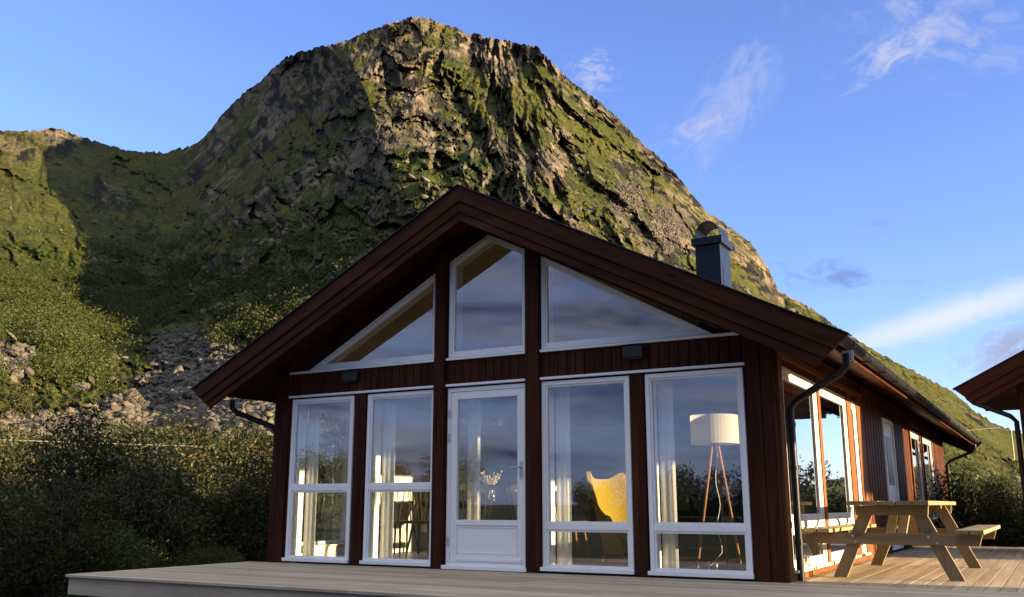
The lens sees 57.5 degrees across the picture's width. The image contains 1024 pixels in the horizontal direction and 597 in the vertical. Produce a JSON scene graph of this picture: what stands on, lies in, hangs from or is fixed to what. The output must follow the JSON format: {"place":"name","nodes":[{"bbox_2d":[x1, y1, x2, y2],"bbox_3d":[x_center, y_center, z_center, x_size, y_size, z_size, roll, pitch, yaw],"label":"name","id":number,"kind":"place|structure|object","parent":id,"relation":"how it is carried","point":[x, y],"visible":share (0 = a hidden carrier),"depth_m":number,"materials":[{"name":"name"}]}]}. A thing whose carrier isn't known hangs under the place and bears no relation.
{"place":"outdoors","nodes":[
{"label":"outdoors","id":0,"kind":"place"},
{"bbox_2d":[0,17,1023,562],"bbox_3d":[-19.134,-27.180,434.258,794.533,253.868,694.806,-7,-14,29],"label":"mountain","id":1,"kind":"structure","parent":0,"point":[416,83],"depth_m":319.35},
{"bbox_2d":[9,372,17,383],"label":"boulder","id":2,"kind":"object","parent":1,"relation":"on","point":[13,377],"visible":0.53,"depth_m":89.81,"materials":[{"name":"stone"}]},
{"bbox_2d":[0,200,314,453],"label":"hillside scrub","id":3,"kind":"object","parent":1,"relation":"on","point":[68,338],"visible":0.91,"depth_m":159.58,"materials":[{"name":"green plant"}]},
{"bbox_2d":[0,439,321,452],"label":"guard rail","id":4,"kind":"object","parent":1,"relation":"on","point":[114,443],"visible":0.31,"depth_m":45.08,"materials":[{"name":"metal"}]},
{"bbox_2d":[172,365,183,375],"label":"boulder","id":5,"kind":"object","parent":1,"relation":"on","point":[179,369],"visible":0.4,"depth_m":106.12,"materials":[{"name":"stone"}]},
{"bbox_2d":[182,365,195,370],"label":"boulder","id":6,"kind":"object","parent":1,"relation":"on","point":[188,367],"visible":0.46,"depth_m":113.76,"materials":[{"name":"stone"}]},
{"bbox_2d":[1,174,401,358],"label":"shaded scrub","id":7,"kind":"object","parent":1,"relation":"on","point":[274,304],"visible":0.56,"depth_m":178.88,"materials":[{"name":"green plant"}]},
{"bbox_2d":[304,497,322,511],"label":"shrub","id":8,"kind":"object","parent":1,"relation":"on","point":[318,504],"visible":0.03,"depth_m":30.43,"materials":[{"name":"green plant"}]},
{"bbox_2d":[0,182,687,444],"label":"scree","id":9,"kind":"structure","parent":1,"relation":"on","point":[165,392],"depth_m":93.62,"materials":[{"name":"stone"}]},
{"bbox_2d":[0,360,1018,543],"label":"foot scrub","id":10,"kind":"object","parent":1,"relation":"on","point":[327,466],"visible":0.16,"depth_m":45.45,"materials":[{"name":"green plant"}]},
{"bbox_2d":[3,108,1023,508],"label":"loose rocks","id":11,"kind":"object","parent":1,"relation":"on","point":[351,238],"visible":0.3,"depth_m":194.85,"materials":[{"name":"stone"}]},
{"bbox_2d":[731,274,1022,502],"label":"scrub","id":12,"kind":"object","parent":1,"relation":"on","point":[1010,482],"visible":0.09,"depth_m":179.53,"materials":[{"name":"green plant"}]},
{"bbox_2d":[0,0,1023,433],"label":"sky","id":13,"kind":"structure","parent":0,"point":[870,153],"materials":[{"name":"blue"}]},
{"bbox_3d":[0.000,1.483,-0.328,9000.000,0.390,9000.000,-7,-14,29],"label":"ground","id":14,"kind":"structure","parent":0,"visible":0},
{"bbox_2d":[0,488,28,596],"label":"shrub","id":15,"kind":"object","parent":14,"relation":"on","point":[4,508],"visible":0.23,"depth_m":12.99,"materials":[{"name":"green plant"}]},
{"bbox_2d":[0,462,31,499],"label":"shrub","id":16,"kind":"object","parent":14,"relation":"on","point":[4,481],"visible":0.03,"depth_m":20.17,"materials":[{"name":"green plant"}]},
{"bbox_2d":[0,483,44,505],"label":"shrub","id":17,"kind":"object","parent":14,"relation":"on","point":[1,487],"visible":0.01,"depth_m":17.20,"materials":[{"name":"green plant"}]},
{"bbox_2d":[2,458,46,493],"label":"shrub","id":18,"kind":"object","parent":14,"relation":"on","point":[22,477],"visible":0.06,"depth_m":29.02,"materials":[{"name":"green plant"}]},
{"bbox_2d":[0,489,66,596],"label":"shrub","id":19,"kind":"object","parent":14,"relation":"on","point":[20,594],"visible":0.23,"depth_m":12.29,"materials":[{"name":"green plant"}]},
{"bbox_2d":[0,475,70,596],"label":"shrub","id":20,"kind":"object","parent":14,"relation":"on","point":[31,493],"visible":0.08,"depth_m":13.73,"materials":[{"name":"green plant"}]},
{"bbox_2d":[0,470,127,596],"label":"shrub","id":21,"kind":"object","parent":14,"relation":"on","point":[42,536],"visible":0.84,"depth_m":11.91,"materials":[{"name":"green plant"}]},
{"bbox_2d":[39,479,115,588],"bbox_3d":[-7.539,3.932,15.380,2.107,1.872,2.167,9,-15,-34],"label":"shrub","id":22,"kind":"object","parent":14,"relation":"on","point":[88,480],"visible":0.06,"depth_m":15.21,"materials":[{"name":"green plant"}]},
{"bbox_2d":[0,391,166,505],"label":"shrub","id":23,"kind":"object","parent":14,"relation":"on","point":[69,469],"visible":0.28,"depth_m":17.57,"materials":[{"name":"green plant"}]},
{"bbox_2d":[14,514,171,596],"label":"shrub","id":24,"kind":"object","parent":14,"relation":"on","point":[133,559],"visible":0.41,"depth_m":12.33,"materials":[{"name":"green plant"}]},
{"bbox_2d":[44,459,207,596],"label":"shrub","id":25,"kind":"object","parent":14,"relation":"on","point":[154,513],"visible":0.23,"depth_m":15.15,"materials":[{"name":"green plant"}]},
{"bbox_2d":[67,456,209,567],"bbox_3d":[-5.920,3.635,15.023,1.957,2.300,2.476,-8,-15,33],"label":"shrub","id":26,"kind":"object","parent":14,"relation":"on","point":[172,534],"visible":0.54,"depth_m":14.81,"materials":[{"name":"green plant"}]},
{"bbox_2d":[79,448,216,556],"bbox_3d":[-7.067,3.991,17.013,2.740,2.472,2.665,-10,-16,38],"label":"shrub","id":27,"kind":"object","parent":14,"relation":"on","point":[178,480],"visible":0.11,"depth_m":17.12,"materials":[{"name":"green plant"}]},
{"bbox_2d":[137,456,175,483],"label":"shrub","id":28,"kind":"object","parent":14,"relation":"on","point":[155,469],"depth_m":29.24,"materials":[{"name":"green plant"}]},
{"bbox_2d":[167,537,248,566],"bbox_3d":[-4.814,4.253,14.738,1.367,0.955,1.476,-1,-13,6],"label":"shrub","id":29,"kind":"object","parent":14,"relation":"on","point":[198,557],"visible":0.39,"depth_m":14.59,"materials":[{"name":"green plant"}]},
{"bbox_2d":[189,482,231,501],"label":"shrub","id":30,"kind":"object","parent":14,"relation":"on","point":[209,490],"visible":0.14,"depth_m":33.62,"materials":[{"name":"green plant"}]},
{"bbox_2d":[167,489,266,564],"bbox_3d":[-5.832,4.548,18.058,2.575,1.847,2.713,-11,-16,40],"label":"shrub","id":31,"kind":"object","parent":14,"relation":"on","point":[213,520],"visible":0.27,"depth_m":17.65,"materials":[{"name":"green plant"}]},
{"bbox_2d":[210,489,234,551],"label":"shrub","id":32,"kind":"object","parent":14,"relation":"on","point":[227,505],"visible":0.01,"depth_m":21.54,"materials":[{"name":"green plant"}]},
{"bbox_2d":[229,479,257,498],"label":"shrub","id":33,"kind":"object","parent":14,"relation":"on","point":[240,488],"visible":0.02,"depth_m":30.82,"materials":[{"name":"green plant"}]},
{"bbox_2d":[192,444,327,561],"bbox_3d":[-5.003,4.179,18.231,2.762,2.626,2.184,3,-13,-15],"label":"shrub","id":34,"kind":"object","parent":14,"relation":"on","point":[254,511],"visible":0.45,"depth_m":17.87,"materials":[{"name":"green plant"}]},
{"bbox_2d":[237,477,320,562],"bbox_3d":[-5.665,5.240,21.951,1.836,2.154,2.323,-10,-16,38],"label":"shrub","id":35,"kind":"object","parent":14,"relation":"on","point":[263,528],"visible":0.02,"depth_m":21.63,"materials":[{"name":"green plant"}]},
{"bbox_2d":[245,497,324,541],"bbox_3d":[-6.186,5.988,25.061,2.388,1.706,2.578,-2,-13,8],"label":"shrub","id":36,"kind":"object","parent":14,"relation":"on","point":[318,515],"visible":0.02,"depth_m":25.23,"materials":[{"name":"green plant"}]},
{"bbox_2d":[65,545,1023,596],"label":"deck","id":37,"kind":"structure","parent":14,"relation":"on","point":[917,571],"depth_m":8.81,"materials":[{"name":"grey wood"}]},
{"bbox_2d":[804,501,999,580],"bbox_3d":[4.291,2.559,10.043,1.605,0.737,2.789,-7,-14,29],"label":"picnic table","id":38,"kind":"object","parent":37,"relation":"on","point":[914,516],"visible":1,"depth_m":9.22,"materials":[{"name":"brown wood"}]},
{"bbox_2d":[191,184,982,582],"bbox_3d":[3.542,2.355,17.107,8.120,5.502,16.720,-7,-14,29],"label":"cabin","id":39,"kind":"object","parent":14,"relation":"on","point":[831,418],"visible":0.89,"depth_m":11.05,"materials":[{"name":"paint"}]},
{"bbox_2d":[302,404,320,555],"bbox_3d":[-2.569,2.309,11.979,0.197,1.980,0.016,-7,-14,29],"label":"curtain","id":40,"kind":"object","parent":39,"relation":"hanging from","point":[311,478],"visible":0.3,"depth_m":11.98,"materials":[{"name":"fabric"}]},
{"bbox_2d":[285,396,354,559],"bbox_3d":[-2.319,2.248,11.652,1.002,1.994,0.262,-7,-14,29],"label":"window","id":41,"kind":"structure","parent":39,"relation":"in","point":[296,489],"depth_m":11.72,"materials":[{"name":"white paint"}]},
{"bbox_2d":[301,405,349,547],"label":"window","id":42,"kind":"structure","parent":39,"relation":"in","point":[324,409],"depth_m":13.01,"materials":[{"name":"white paint"}]},
{"bbox_2d":[309,273,435,370],"bbox_3d":[-1.685,0.324,11.707,1.970,1.068,0.262,-7,-14,29],"label":"window","id":43,"kind":"structure","parent":39,"relation":"in","point":[331,361],"depth_m":11.57,"materials":[{"name":"white paint"}]},
{"bbox_2d":[379,399,396,557],"bbox_3d":[-1.511,2.178,11.387,0.197,1.980,0.016,-7,-14,29],"label":"curtain","id":44,"kind":"object","parent":39,"relation":"hanging from","point":[388,476],"visible":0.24,"depth_m":11.39,"materials":[{"name":"fabric"}]},
{"bbox_2d":[363,390,432,562],"bbox_3d":[-1.260,2.117,11.060,1.002,1.994,0.262,-7,-14,29],"label":"window","id":45,"kind":"structure","parent":39,"relation":"in","point":[373,486],"depth_m":11.16,"materials":[{"name":"white paint"}]},
{"bbox_2d":[378,492,419,555],"bbox_3d":[-1.595,3.072,12.918,0.533,0.940,0.512,-7,-14,29],"label":"dining chair","id":46,"kind":"object","parent":39,"relation":"on","point":[396,522],"visible":0.32,"depth_m":12.81,"materials":[{"name":"black paint"}]},
{"bbox_2d":[405,492,429,557],"bbox_3d":[-1.139,3.011,12.641,0.533,0.940,0.512,-10,-16,37],"label":"dining chair","id":47,"kind":"object","parent":39,"relation":"on","point":[413,522],"visible":0.42,"depth_m":12.54,"materials":[{"name":"black paint"}]},
{"bbox_2d":[394,501,516,553],"bbox_3d":[-0.567,3.214,13.086,2.150,0.730,0.850,-7,-14,29],"label":"dining table","id":48,"kind":"object","parent":39,"relation":"on","point":[504,504],"visible":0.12,"depth_m":12.76,"materials":[{"name":"brown wood"}]},
{"bbox_2d":[480,471,501,500],"bbox_3d":[-0.281,2.595,12.941,0.313,0.417,0.279,1,-13,-6],"label":"flower vase","id":49,"kind":"object","parent":48,"relation":"on","point":[490,493],"visible":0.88,"depth_m":12.93,"materials":[{"name":"metal"}]},
{"bbox_2d":[460,424,467,518],"bbox_3d":[-0.999,2.980,15.250,0.270,1.831,1.292,-7,-14,29],"label":"curtain","id":50,"kind":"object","parent":39,"relation":"in","point":[464,428],"depth_m":15.84,"materials":[{"name":"white fabric"}]},
{"bbox_2d":[467,399,480,519],"bbox_3d":[-0.442,2.046,10.789,0.171,1.980,0.016,-7,-14,29],"label":"curtain","id":51,"kind":"object","parent":39,"relation":"hanging from","point":[474,457],"visible":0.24,"depth_m":10.82,"materials":[{"name":"fabric"}]},
{"bbox_2d":[459,490,496,519],"bbox_3d":[-0.520,3.294,13.924,0.533,0.940,0.512,-7,-14,29],"label":"dining chair","id":52,"kind":"object","parent":39,"relation":"on","point":[495,491],"visible":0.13,"depth_m":14.06,"materials":[{"name":"black paint"}]},
{"bbox_2d":[460,484,496,519],"bbox_3d":[-0.388,2.918,12.221,0.533,0.940,0.512,-5,-14,23],"label":"dining chair","id":53,"kind":"object","parent":39,"relation":"on","point":[486,487],"visible":0.22,"depth_m":12.07,"materials":[{"name":"black paint"}]},
{"bbox_2d":[462,325,504,425],"bbox_3d":[-0.361,1.098,13.403,0.592,1.454,0.623,-7,-14,29],"label":"pendant lamp","id":54,"kind":"object","parent":39,"relation":"hanging from","point":[500,421],"visible":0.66,"depth_m":13.22,"materials":[{"name":"white metal"}]},
{"bbox_2d":[447,388,523,563],"bbox_3d":[-0.297,1.963,10.381,0.981,1.890,0.122,-7,-14,29],"label":"door","id":55,"kind":"structure","parent":39,"relation":"in","point":[472,541],"depth_m":10.30,"materials":[{"name":"white paint"}]},
{"bbox_2d":[449,234,524,357],"bbox_3d":[-0.223,-0.033,10.928,1.050,1.429,0.262,-7,-14,29],"label":"window","id":56,"kind":"structure","parent":39,"relation":"in","point":[456,266],"depth_m":11.01,"materials":[{"name":"white paint"}]},
{"bbox_2d":[506,487,513,519],"bbox_3d":[0.095,3.223,13.602,0.533,0.940,0.512,-6,-14,24],"label":"dining chair","id":57,"kind":"object","parent":39,"relation":"on","point":[508,489],"visible":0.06,"depth_m":13.90,"materials":[{"name":"black paint"}]},
{"bbox_2d":[511,484,516,519],"bbox_3d":[0.243,2.905,12.165,0.512,0.940,0.533,-1,-13,5],"label":"dining chair","id":58,"kind":"object","parent":39,"relation":"on","point":[513,488],"visible":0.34,"depth_m":12.12,"materials":[{"name":"white wood"}]},
{"bbox_2d":[555,387,571,564],"bbox_3d":[0.562,1.922,10.227,0.176,1.980,0.016,-7,-14,29],"label":"curtain","id":59,"kind":"object","parent":39,"relation":"hanging from","point":[563,481],"visible":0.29,"depth_m":10.23,"materials":[{"name":"fabric"}]},
{"bbox_2d":[555,486,589,557],"bbox_3d":[0.741,3.020,12.683,0.512,0.940,0.533,-6,-14,24],"label":"dining chair","id":60,"kind":"object","parent":39,"relation":"on","point":[585,537],"visible":0.09,"depth_m":12.67,"materials":[{"name":"brown wood"}]},
{"bbox_2d":[542,376,634,569],"bbox_3d":[0.835,1.858,9.887,1.032,1.994,0.262,-7,-14,29],"label":"window","id":61,"kind":"structure","parent":39,"relation":"in","point":[550,526],"depth_m":9.85,"materials":[{"name":"white paint"}]},
{"bbox_2d":[587,472,662,560],"bbox_3d":[1.416,2.715,11.640,0.913,1.092,0.940,-7,-14,29],"label":"wing chair","id":62,"kind":"object","parent":39,"relation":"on","point":[608,495],"visible":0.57,"depth_m":11.86,"materials":[{"name":"yellow fabric"}]},
{"bbox_2d":[541,256,711,349],"bbox_3d":[1.237,-0.041,10.073,1.955,1.075,0.262,-7,-14,29],"label":"window","id":63,"kind":"structure","parent":39,"relation":"in","point":[547,265],"depth_m":10.12,"materials":[{"name":"white paint"}]},
{"bbox_2d":[657,380,678,567],"bbox_3d":[1.608,1.792,9.642,0.166,1.980,0.016,-7,-14,29],"label":"curtain","id":64,"kind":"object","parent":39,"relation":"hanging from","point":[667,469],"visible":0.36,"depth_m":9.65,"materials":[{"name":"fabric"}]},
{"bbox_2d":[645,367,753,574],"bbox_3d":[1.880,1.729,9.302,1.022,1.994,0.262,-7,-14,29],"label":"window","id":65,"kind":"structure","parent":39,"relation":"in","point":[656,527],"depth_m":9.22,"materials":[{"name":"white paint"}]},
{"bbox_2d":[660,493,744,551],"bbox_3d":[3.348,3.135,12.983,2.420,0.840,1.000,-7,-14,29],"label":"sofa","id":66,"kind":"object","parent":39,"relation":"on","point":[693,513],"visible":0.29,"depth_m":13.11,"materials":[{"name":"grey fabric"}]},
{"bbox_2d":[690,414,742,568],"bbox_3d":[2.308,2.180,10.603,0.588,1.683,0.614,-3,-13,12],"label":"floor lamp","id":67,"kind":"object","parent":39,"relation":"on","point":[717,431],"visible":0.94,"depth_m":10.49,"materials":[{"name":"fabric"}]},
{"bbox_2d":[781,366,827,569],"bbox_3d":[3.003,1.774,9.673,0.075,1.980,1.552,-7,-14,29],"label":"window","id":68,"kind":"structure","parent":39,"relation":"in","point":[806,416],"depth_m":9.84,"materials":[{"name":"beige paint"}]},
{"bbox_2d":[819,387,854,560],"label":"window","id":69,"kind":"structure","parent":39,"relation":"in","point":[833,408],"depth_m":11.21,"materials":[{"name":"beige paint"}]},
{"bbox_2d":[851,401,866,552],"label":"window","id":70,"kind":"structure","parent":39,"relation":"in","point":[858,475],"depth_m":12.34,"materials":[{"name":"beige paint"}]},
{"bbox_2d":[884,423,897,545],"bbox_3d":[5.985,2.927,14.674,0.099,1.895,0.910,-7,-14,29],"label":"door","id":71,"kind":"structure","parent":39,"relation":"in","point":[888,432],"depth_m":14.78,"materials":[{"name":"white paint"}]},
{"bbox_2d":[908,430,924,500],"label":"window","id":72,"kind":"structure","parent":39,"relation":"in","point":[914,436],"depth_m":17.69,"materials":[{"name":"beige paint"}]},
{"bbox_2d":[920,435,937,519],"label":"window","id":73,"kind":"structure","parent":39,"relation":"in","point":[926,442],"depth_m":19.30,"materials":[{"name":"beige paint"}]},
{"bbox_2d":[925,458,1023,546],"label":"shrub","id":74,"kind":"object","parent":14,"relation":"on","point":[969,517],"visible":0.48,"depth_m":17.70,"materials":[{"name":"green plant"}]},
{"bbox_2d":[952,350,1023,504],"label":"neighbour cabin","id":75,"kind":"object","parent":14,"relation":"on","point":[998,388],"visible":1,"depth_m":13.59,"materials":[{"name":"red paint"}]},
{"bbox_2d":[970,471,1023,546],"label":"shrub","id":76,"kind":"object","parent":14,"relation":"on","point":[1018,529],"visible":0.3,"depth_m":17.98,"materials":[{"name":"green plant"}]},
{"bbox_2d":[1008,495,1023,537],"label":"shrub","id":77,"kind":"object","parent":14,"relation":"on","point":[1020,500],"visible":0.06,"depth_m":19.43,"materials":[{"name":"green plant"}]}
]}

